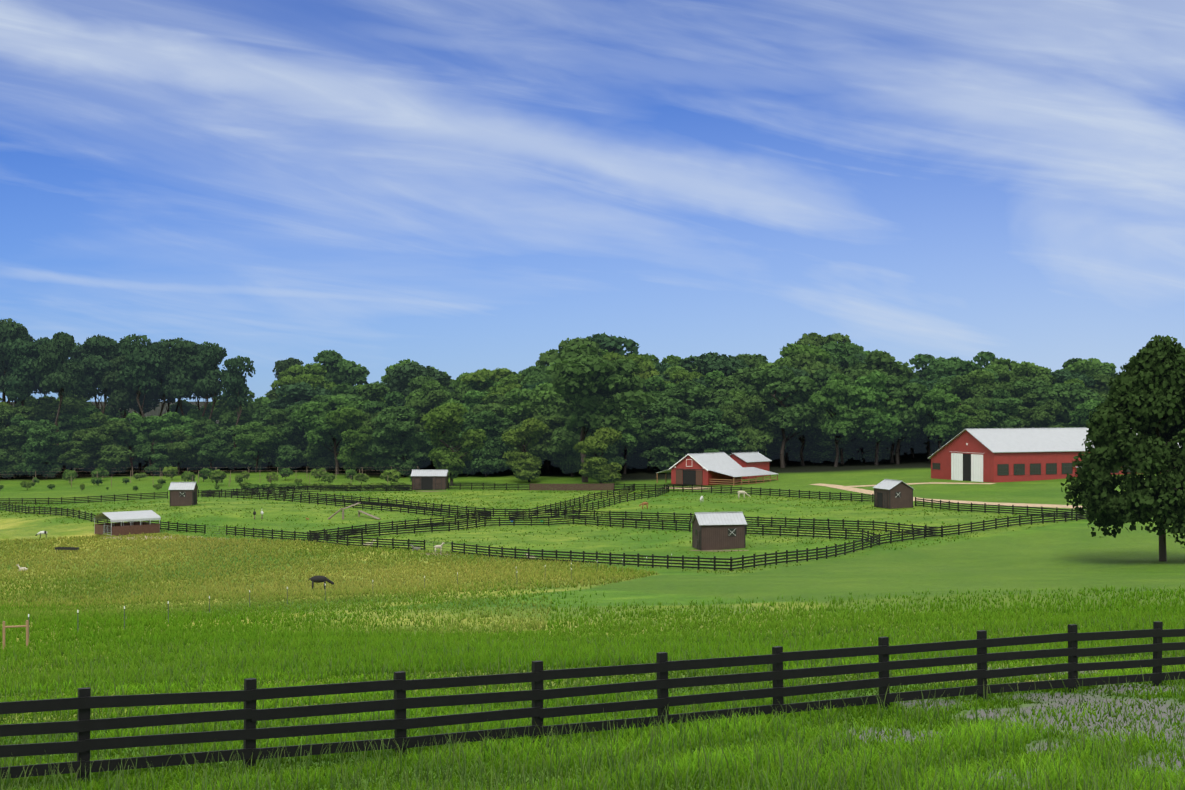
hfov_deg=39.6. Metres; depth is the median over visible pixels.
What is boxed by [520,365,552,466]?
forest tree
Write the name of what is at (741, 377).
forest tree
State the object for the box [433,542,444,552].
goat
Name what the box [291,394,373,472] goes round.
forest tree
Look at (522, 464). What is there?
tree light
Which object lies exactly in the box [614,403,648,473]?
forest tree
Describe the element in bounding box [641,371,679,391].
forest tree
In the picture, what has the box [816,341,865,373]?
forest tree
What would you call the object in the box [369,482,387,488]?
vine bush
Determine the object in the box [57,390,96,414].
forest tree
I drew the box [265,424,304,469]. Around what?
forest tree
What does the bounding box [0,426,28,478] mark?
forest tree
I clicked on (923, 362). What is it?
forest tree
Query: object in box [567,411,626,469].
forest tree
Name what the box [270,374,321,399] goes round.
forest tree
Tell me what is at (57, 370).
forest tree
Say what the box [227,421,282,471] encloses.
forest tree
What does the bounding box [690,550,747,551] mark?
worn patch shed
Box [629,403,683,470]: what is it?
forest tree
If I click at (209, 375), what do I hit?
forest tree
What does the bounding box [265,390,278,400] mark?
forest tree
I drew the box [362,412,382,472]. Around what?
forest tree
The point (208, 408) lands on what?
forest tree
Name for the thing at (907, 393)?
forest tree
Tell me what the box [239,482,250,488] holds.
vine bush
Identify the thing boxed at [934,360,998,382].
forest tree
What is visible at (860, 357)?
forest tree
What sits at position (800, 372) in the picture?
forest tree
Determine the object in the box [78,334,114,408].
forest tree
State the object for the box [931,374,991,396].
forest tree
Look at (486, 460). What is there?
forest tree
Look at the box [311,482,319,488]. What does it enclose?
vine bush
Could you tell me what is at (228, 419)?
forest tree
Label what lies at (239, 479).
orchard bush
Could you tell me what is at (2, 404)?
forest tree
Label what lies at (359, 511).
goat play logs
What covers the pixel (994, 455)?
barn
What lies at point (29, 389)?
forest tree
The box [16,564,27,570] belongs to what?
sheep
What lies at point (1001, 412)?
forest tree
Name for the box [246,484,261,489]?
vine bush
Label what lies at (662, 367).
forest tree
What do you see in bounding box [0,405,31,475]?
forest tree
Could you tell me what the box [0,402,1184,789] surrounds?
ground
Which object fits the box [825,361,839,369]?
forest tree
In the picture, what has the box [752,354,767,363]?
forest tree
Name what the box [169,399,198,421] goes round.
forest tree
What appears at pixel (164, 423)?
forest tree
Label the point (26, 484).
orchard bush
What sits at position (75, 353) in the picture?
forest tree
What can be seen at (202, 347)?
forest tree
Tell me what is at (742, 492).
alpaca
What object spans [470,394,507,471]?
forest tree
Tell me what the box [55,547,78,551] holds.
feed trough
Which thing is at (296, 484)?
vine bush
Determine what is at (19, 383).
forest tree
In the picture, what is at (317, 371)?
forest tree
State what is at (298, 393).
forest tree
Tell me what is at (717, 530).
shed
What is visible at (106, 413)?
forest tree
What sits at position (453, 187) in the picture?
sky
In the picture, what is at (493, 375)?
forest tree
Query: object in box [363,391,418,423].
forest tree
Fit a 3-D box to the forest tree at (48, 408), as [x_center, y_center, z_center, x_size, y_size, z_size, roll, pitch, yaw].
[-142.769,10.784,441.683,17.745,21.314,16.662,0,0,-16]
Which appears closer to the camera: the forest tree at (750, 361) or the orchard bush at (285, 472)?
the orchard bush at (285, 472)
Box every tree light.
[325,406,375,477]
[420,402,486,484]
[501,417,548,481]
[574,427,622,483]
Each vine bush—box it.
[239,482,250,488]
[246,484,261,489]
[265,483,278,488]
[278,483,289,489]
[288,482,304,489]
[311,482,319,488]
[318,483,332,488]
[340,483,353,489]
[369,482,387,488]
[390,482,405,489]
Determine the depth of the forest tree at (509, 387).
384.02 m
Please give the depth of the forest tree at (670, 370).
377.28 m
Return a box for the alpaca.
[738,490,749,498]
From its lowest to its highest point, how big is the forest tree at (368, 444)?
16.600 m
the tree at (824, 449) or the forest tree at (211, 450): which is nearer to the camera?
the tree at (824, 449)
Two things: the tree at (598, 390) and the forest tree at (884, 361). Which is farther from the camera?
the forest tree at (884, 361)
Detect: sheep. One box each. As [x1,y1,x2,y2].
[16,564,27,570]
[410,544,420,550]
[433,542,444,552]
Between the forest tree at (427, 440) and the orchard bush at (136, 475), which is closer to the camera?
the forest tree at (427, 440)
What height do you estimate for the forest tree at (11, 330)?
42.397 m
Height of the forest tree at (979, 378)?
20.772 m
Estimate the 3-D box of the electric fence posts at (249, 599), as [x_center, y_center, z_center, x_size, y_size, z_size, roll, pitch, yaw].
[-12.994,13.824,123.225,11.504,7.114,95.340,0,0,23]
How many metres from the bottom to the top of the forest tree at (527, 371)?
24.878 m
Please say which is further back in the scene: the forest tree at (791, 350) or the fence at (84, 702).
the forest tree at (791, 350)
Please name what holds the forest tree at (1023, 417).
on the ground at (1068, 556)
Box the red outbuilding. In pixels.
[729,452,771,478]
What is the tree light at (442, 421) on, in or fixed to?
on the ground at (1068, 556)
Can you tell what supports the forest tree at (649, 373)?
on the ground at (1068, 556)
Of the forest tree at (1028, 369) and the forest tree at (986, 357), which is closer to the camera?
the forest tree at (1028, 369)
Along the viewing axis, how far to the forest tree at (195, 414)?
436.49 m
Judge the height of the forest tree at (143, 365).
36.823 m
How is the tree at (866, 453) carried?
on the ground at (1068, 556)
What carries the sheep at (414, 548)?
on the ground at (1068, 556)
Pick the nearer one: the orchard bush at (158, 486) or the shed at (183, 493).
the shed at (183, 493)
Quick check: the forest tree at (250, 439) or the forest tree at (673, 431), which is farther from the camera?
the forest tree at (250, 439)
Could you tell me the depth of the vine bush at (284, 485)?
318.96 m
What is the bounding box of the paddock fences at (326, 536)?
[0,483,1087,570]
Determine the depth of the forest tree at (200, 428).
413.60 m
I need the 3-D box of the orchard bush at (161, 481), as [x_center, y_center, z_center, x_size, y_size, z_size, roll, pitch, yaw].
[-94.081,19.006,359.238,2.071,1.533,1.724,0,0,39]
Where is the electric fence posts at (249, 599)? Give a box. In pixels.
[28,554,671,632]
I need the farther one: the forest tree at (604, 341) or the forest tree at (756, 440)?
the forest tree at (604, 341)
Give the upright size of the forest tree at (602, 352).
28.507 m
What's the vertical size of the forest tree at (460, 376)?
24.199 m
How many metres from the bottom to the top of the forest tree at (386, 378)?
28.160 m
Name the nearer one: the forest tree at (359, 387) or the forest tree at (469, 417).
the forest tree at (469, 417)
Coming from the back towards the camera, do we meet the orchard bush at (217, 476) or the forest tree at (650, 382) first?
the forest tree at (650, 382)
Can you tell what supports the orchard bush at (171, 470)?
on the ground at (1068, 556)
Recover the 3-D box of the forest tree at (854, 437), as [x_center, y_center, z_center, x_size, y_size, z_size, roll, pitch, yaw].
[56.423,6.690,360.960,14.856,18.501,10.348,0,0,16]
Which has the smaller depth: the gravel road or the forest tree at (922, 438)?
the gravel road
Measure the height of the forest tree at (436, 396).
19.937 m
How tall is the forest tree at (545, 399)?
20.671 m
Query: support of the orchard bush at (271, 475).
on the ground at (1068, 556)
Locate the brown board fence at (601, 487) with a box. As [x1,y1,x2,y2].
[530,483,613,490]
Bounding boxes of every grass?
[0,532,658,608]
[0,578,1184,691]
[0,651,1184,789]
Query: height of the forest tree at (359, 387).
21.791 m
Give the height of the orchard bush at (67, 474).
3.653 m
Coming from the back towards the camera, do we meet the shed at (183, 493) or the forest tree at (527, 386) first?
the forest tree at (527, 386)
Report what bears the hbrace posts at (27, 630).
on the ground at (1068, 556)
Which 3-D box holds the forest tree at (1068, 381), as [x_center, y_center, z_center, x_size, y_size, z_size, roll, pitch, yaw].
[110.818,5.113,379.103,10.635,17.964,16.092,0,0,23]
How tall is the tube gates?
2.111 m
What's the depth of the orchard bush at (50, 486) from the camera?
352.12 m
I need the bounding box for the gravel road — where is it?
[810,482,1081,507]
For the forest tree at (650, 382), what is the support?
on the ground at (1068, 556)
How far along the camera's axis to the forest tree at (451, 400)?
377.21 m
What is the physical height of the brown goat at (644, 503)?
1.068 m
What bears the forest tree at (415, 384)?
on the ground at (1068, 556)
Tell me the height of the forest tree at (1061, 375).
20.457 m
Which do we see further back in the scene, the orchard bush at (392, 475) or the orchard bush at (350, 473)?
the orchard bush at (350, 473)
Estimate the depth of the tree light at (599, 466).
320.81 m
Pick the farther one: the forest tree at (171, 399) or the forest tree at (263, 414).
the forest tree at (171, 399)
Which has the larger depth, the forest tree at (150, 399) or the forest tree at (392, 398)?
the forest tree at (150, 399)
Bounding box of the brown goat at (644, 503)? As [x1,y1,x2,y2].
[639,502,648,508]
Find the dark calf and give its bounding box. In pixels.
[308,575,333,588]
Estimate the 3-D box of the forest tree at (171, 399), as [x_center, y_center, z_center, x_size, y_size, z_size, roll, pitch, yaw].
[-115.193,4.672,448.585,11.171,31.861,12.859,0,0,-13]
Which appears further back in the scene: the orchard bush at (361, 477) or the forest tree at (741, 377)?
the forest tree at (741, 377)
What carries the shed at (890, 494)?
on the ground at (1068, 556)
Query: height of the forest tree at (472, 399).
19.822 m
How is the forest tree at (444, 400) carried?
on the ground at (1068, 556)
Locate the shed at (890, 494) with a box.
[873,479,913,508]
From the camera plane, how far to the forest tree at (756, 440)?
348.58 m
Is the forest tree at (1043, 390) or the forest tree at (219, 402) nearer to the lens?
the forest tree at (1043, 390)
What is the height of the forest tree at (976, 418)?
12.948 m
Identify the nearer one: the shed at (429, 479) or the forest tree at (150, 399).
the shed at (429, 479)
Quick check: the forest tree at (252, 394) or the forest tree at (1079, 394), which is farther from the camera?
the forest tree at (252, 394)
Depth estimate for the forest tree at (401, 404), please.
412.97 m
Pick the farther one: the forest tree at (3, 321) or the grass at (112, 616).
the forest tree at (3, 321)
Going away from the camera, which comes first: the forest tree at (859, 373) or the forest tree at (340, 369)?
the forest tree at (859, 373)
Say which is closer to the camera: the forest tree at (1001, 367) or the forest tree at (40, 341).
the forest tree at (1001, 367)
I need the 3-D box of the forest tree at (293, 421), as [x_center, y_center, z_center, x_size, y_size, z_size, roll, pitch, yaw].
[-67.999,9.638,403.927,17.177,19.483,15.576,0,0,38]
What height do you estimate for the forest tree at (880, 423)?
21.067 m
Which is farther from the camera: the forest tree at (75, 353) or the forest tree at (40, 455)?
the forest tree at (75, 353)
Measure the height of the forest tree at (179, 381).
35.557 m
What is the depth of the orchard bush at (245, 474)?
366.88 m
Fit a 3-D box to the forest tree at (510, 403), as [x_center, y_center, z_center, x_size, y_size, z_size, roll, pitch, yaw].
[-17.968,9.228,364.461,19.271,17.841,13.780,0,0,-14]
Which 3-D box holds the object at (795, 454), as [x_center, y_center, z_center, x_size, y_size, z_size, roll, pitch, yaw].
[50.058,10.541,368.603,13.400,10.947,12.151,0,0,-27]
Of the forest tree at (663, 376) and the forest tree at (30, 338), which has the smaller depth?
the forest tree at (663, 376)
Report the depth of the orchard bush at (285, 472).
364.69 m
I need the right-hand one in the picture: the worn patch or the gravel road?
the gravel road
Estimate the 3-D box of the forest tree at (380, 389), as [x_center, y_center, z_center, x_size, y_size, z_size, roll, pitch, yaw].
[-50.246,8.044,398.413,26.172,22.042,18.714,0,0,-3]
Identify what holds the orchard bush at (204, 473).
on the ground at (1068, 556)
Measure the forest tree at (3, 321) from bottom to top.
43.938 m
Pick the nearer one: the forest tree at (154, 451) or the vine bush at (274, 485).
the vine bush at (274, 485)
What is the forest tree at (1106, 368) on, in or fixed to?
on the ground at (1068, 556)
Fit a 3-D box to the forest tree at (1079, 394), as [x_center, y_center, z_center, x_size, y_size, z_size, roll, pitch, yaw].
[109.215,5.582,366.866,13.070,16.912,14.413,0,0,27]
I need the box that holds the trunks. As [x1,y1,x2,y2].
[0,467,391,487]
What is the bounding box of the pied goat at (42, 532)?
[35,531,47,537]
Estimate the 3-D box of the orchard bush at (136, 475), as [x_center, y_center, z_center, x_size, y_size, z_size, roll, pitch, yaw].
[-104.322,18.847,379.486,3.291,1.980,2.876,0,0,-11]
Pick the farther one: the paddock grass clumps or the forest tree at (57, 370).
the forest tree at (57, 370)
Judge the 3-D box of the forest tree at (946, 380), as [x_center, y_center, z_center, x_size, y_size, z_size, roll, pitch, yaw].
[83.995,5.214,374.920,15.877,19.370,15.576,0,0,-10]
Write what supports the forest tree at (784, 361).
on the ground at (1068, 556)
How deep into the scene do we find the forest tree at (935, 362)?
396.39 m
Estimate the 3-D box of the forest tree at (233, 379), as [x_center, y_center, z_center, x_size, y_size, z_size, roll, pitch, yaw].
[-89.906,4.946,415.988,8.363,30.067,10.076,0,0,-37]
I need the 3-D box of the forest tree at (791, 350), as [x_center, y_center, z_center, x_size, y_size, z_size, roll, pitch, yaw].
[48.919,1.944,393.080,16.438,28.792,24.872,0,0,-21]
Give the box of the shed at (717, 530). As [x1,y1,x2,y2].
[690,512,746,549]
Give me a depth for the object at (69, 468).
443.47 m
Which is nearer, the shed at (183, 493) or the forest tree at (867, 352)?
the shed at (183, 493)
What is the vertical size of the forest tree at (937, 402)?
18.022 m
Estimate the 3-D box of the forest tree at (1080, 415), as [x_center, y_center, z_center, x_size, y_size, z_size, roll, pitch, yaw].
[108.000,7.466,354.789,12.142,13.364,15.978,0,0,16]
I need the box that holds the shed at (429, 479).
[411,469,448,489]
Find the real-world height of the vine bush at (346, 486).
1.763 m
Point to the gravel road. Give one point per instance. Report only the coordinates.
(865, 491)
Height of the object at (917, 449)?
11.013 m
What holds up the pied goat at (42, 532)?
on the ground at (1068, 556)
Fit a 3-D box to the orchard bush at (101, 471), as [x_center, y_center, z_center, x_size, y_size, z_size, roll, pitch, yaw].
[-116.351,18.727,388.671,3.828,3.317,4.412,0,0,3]
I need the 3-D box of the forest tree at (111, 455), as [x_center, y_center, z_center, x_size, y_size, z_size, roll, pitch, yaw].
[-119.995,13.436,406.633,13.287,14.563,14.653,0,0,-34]
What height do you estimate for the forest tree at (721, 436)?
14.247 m
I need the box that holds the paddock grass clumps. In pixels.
[0,489,1075,574]
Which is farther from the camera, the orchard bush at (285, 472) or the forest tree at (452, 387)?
the forest tree at (452, 387)
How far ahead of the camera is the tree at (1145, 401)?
153.68 m
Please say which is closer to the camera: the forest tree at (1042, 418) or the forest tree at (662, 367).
the forest tree at (1042, 418)
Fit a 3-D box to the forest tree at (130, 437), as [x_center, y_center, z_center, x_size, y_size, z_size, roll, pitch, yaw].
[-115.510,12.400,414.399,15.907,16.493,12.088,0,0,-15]
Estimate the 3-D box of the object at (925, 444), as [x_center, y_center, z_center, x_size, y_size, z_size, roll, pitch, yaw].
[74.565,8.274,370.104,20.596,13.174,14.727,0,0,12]
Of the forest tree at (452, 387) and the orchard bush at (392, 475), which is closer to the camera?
the orchard bush at (392, 475)
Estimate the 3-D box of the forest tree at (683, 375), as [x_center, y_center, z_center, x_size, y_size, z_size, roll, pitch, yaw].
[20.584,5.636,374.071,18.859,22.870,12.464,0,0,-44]
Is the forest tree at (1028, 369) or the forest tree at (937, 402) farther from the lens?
the forest tree at (1028, 369)
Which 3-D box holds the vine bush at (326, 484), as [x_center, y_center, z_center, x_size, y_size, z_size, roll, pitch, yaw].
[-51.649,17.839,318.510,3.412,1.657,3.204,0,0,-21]
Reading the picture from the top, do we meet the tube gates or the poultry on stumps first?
the poultry on stumps
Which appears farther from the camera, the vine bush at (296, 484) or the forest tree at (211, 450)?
the forest tree at (211, 450)
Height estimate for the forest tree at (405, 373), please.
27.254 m
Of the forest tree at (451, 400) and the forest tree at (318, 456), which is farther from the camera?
the forest tree at (318, 456)
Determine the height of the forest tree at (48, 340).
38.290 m
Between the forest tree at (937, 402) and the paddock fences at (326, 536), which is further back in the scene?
the forest tree at (937, 402)
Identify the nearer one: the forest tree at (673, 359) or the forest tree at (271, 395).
the forest tree at (673, 359)
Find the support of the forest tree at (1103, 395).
on the ground at (1068, 556)
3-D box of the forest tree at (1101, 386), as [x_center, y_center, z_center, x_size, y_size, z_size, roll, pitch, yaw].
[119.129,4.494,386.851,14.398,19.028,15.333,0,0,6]
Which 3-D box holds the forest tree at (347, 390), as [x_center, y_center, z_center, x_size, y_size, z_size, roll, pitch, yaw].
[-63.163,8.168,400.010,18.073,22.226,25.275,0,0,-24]
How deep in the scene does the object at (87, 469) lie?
419.87 m
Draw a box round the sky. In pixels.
[0,0,1184,401]
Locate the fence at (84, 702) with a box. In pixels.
[0,621,1184,781]
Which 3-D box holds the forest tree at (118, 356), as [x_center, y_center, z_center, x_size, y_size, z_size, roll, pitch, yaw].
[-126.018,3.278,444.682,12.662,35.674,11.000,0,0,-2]
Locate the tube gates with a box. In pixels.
[205,525,449,551]
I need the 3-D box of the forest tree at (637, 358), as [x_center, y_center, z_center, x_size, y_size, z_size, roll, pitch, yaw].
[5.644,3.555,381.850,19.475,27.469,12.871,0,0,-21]
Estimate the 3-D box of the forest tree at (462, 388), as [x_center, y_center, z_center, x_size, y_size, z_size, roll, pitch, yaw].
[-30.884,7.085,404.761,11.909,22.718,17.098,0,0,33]
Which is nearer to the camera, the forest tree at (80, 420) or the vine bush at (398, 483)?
the vine bush at (398, 483)
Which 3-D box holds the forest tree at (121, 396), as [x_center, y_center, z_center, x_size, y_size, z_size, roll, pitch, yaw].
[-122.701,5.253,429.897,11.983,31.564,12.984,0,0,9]
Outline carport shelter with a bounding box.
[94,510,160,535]
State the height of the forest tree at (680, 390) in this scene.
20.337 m
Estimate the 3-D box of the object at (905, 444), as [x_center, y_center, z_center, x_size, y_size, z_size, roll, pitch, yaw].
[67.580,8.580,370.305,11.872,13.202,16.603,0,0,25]
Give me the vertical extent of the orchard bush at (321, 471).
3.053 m
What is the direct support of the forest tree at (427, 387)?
on the ground at (1068, 556)
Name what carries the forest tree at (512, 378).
on the ground at (1068, 556)
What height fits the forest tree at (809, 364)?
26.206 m
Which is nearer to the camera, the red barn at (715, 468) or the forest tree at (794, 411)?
the red barn at (715, 468)
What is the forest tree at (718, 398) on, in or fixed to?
on the ground at (1068, 556)
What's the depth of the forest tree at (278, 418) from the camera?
404.22 m
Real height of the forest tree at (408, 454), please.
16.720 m
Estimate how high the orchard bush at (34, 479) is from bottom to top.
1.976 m
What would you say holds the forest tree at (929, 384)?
on the ground at (1068, 556)
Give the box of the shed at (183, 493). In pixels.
[168,482,198,505]
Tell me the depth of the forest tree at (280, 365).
450.45 m
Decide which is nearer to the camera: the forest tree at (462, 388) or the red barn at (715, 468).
the red barn at (715, 468)
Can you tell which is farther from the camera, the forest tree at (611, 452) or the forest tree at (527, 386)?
the forest tree at (527, 386)
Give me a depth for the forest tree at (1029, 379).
375.20 m
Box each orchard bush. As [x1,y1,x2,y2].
[20,481,34,489]
[32,477,39,483]
[47,484,54,488]
[62,470,76,480]
[91,467,108,478]
[91,478,102,485]
[132,473,146,480]
[153,483,162,489]
[157,479,165,484]
[163,466,177,477]
[181,471,195,481]
[199,468,212,481]
[209,469,226,485]
[235,475,242,483]
[241,471,249,478]
[266,472,277,482]
[279,468,293,479]
[310,468,326,478]
[321,472,334,482]
[345,469,356,479]
[353,473,369,484]
[379,469,400,482]
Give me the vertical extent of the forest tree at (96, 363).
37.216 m
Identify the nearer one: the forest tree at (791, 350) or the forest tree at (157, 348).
the forest tree at (791, 350)
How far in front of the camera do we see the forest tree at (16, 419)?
415.21 m
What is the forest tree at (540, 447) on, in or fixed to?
on the ground at (1068, 556)
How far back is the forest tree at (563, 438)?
346.71 m
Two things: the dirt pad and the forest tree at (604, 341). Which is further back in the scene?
the forest tree at (604, 341)
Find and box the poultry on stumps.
[253,509,262,518]
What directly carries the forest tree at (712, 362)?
on the ground at (1068, 556)
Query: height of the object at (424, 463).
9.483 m
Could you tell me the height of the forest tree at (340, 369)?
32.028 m
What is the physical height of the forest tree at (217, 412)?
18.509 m
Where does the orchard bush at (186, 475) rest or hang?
on the ground at (1068, 556)
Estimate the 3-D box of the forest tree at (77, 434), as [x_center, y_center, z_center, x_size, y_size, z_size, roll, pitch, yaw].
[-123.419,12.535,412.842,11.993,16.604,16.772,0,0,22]
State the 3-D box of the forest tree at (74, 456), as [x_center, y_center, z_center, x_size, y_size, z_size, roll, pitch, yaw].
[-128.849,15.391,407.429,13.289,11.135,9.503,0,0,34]
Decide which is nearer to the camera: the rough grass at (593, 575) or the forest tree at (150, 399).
the rough grass at (593, 575)
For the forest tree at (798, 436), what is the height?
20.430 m
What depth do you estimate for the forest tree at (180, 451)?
403.73 m
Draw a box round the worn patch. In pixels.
[667,487,706,488]
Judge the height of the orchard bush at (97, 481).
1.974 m
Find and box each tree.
[0,318,15,401]
[0,321,28,404]
[0,337,32,402]
[0,397,15,407]
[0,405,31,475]
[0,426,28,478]
[3,338,43,475]
[4,415,31,477]
[14,334,40,405]
[14,395,35,419]
[15,419,68,478]
[27,396,79,421]
[30,337,49,396]
[31,335,83,476]
[34,332,83,471]
[34,411,76,470]
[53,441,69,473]
[56,437,97,476]
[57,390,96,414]
[63,406,108,442]
[64,342,85,390]
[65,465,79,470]
[72,412,119,465]
[75,337,125,413]
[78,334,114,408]
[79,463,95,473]
[80,420,135,475]
[95,408,113,418]
[99,355,136,417]
[102,343,134,468]
[102,407,130,423]
[108,412,155,474]
[116,334,168,472]
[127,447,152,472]
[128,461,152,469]
[131,386,159,415]
[133,430,171,475]
[143,411,200,458]
[148,339,175,416]
[160,357,185,411]
[161,337,199,470]
[165,429,198,474]
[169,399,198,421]
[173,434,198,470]
[185,402,218,424]
[186,346,232,418]
[186,366,213,409]
[186,409,207,420]
[188,424,232,468]
[189,341,222,416]
[191,419,230,469]
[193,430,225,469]
[208,396,250,419]
[212,402,261,428]
[218,408,261,469]
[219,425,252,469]
[221,355,255,470]
[222,390,254,405]
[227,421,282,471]
[241,406,274,469]
[253,396,273,407]
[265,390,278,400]
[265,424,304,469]
[267,382,331,467]
[267,409,306,468]
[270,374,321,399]
[272,357,303,379]
[278,363,342,393]
[283,395,323,468]
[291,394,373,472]
[299,383,364,470]
[303,442,343,469]
[313,350,369,385]
[339,383,413,470]
[356,384,396,405]
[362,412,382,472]
[363,381,403,406]
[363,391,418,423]
[363,406,419,472]
[367,406,430,476]
[381,359,429,396]
[382,361,454,405]
[404,390,447,433]
[405,380,441,468]
[407,375,451,467]
[411,389,450,413]
[412,421,478,474]
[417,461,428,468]
[433,390,485,411]
[440,409,486,475]
[441,378,459,386]
[444,398,459,404]
[449,380,454,399]
[453,379,478,402]
[456,372,469,379]
[460,368,513,391]
[460,410,515,476]
[468,375,504,395]
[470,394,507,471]
[474,397,526,472]
[482,383,523,415]
[489,374,524,392]
[501,406,566,475]
[504,366,535,392]
[504,381,562,472]
[518,381,550,468]
[519,388,568,434]
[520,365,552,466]
[535,337,600,377]
[543,397,586,476]
[546,344,656,482]
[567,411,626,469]
[576,332,640,356]
[598,348,608,357]
[603,351,654,375]
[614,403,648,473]
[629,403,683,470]
[634,366,660,379]
[639,399,712,473]
[640,353,696,368]
[640,380,716,453]
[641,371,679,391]
[643,365,688,391]
[644,375,675,392]
[647,362,672,375]
[649,370,704,390]
[653,363,676,366]
[678,351,747,389]
[687,388,763,452]
[688,407,745,455]
[695,367,757,407]
[704,370,748,390]
[716,395,772,456]
[727,379,781,452]
[736,353,768,369]
[744,368,824,467]
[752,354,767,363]
[759,356,799,456]
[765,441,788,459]
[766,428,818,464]
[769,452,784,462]
[770,365,816,463]
[770,376,814,465]
[776,332,850,361]
[780,343,830,362]
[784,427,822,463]
[790,353,843,461]
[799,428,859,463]
[809,373,873,466]
[813,368,856,462]
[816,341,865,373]
[822,407,869,464]
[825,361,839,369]
[838,353,866,366]
[843,350,914,447]
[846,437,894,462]
[847,371,903,464]
[850,368,887,460]
[853,344,877,357]
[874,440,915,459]
[882,396,920,462]
[885,375,934,463]
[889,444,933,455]
[905,398,937,460]
[909,354,934,378]
[909,378,936,458]
[912,383,969,448]
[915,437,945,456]
[923,356,963,380]
[931,369,996,396]
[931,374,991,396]
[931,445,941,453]
[933,404,996,444]
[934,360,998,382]
[936,376,976,399]
[940,375,994,415]
[972,382,1050,427]
[973,351,1010,370]
[976,389,1022,427]
[983,357,1020,383]
[1007,361,1055,387]
[1011,380,1073,427]
[1013,376,1050,408]
[1025,400,1066,427]
[1049,368,1098,392]
[1050,382,1104,426]
[1057,358,1095,374]
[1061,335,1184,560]
[1064,359,1096,376]
[1064,378,1086,388]
[1068,399,1100,427]
[1085,358,1117,379]
[1086,374,1113,396]
[1090,393,1108,399]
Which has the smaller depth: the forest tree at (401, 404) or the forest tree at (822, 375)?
the forest tree at (822, 375)
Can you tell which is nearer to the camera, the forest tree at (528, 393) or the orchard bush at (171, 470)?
the forest tree at (528, 393)
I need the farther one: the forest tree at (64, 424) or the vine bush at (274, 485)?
the forest tree at (64, 424)
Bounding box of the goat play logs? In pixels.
[328,503,379,518]
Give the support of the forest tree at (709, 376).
on the ground at (1068, 556)
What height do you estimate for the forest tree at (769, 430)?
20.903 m
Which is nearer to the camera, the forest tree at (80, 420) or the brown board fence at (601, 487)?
the brown board fence at (601, 487)
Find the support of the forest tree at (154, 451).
on the ground at (1068, 556)
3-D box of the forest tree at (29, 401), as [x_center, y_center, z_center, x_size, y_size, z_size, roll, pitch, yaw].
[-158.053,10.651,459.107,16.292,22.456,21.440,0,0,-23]
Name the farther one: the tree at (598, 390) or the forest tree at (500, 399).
the forest tree at (500, 399)
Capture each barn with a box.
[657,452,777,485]
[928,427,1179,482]
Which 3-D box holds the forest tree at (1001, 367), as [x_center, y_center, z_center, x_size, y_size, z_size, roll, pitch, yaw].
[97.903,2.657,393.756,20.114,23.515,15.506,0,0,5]
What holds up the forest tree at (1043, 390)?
on the ground at (1068, 556)
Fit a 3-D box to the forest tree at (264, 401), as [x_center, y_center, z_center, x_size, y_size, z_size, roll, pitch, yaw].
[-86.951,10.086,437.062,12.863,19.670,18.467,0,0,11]
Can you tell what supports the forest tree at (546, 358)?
on the ground at (1068, 556)
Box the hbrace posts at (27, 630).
[3,620,28,649]
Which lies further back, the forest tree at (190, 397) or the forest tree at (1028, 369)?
the forest tree at (190, 397)
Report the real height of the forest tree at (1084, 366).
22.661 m
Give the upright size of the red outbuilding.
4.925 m
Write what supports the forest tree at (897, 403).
on the ground at (1068, 556)
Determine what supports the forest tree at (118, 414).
on the ground at (1068, 556)
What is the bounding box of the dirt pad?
[106,536,194,538]
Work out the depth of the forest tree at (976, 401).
363.73 m
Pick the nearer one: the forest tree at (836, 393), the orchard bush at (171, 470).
the forest tree at (836, 393)
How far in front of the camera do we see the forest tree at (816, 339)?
406.01 m
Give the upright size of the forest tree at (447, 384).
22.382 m
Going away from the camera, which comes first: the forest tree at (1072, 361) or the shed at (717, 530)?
the shed at (717, 530)
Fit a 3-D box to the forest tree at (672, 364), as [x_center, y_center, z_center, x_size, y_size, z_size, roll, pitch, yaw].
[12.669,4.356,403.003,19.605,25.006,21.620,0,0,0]
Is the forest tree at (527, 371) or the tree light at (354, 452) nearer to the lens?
the tree light at (354, 452)

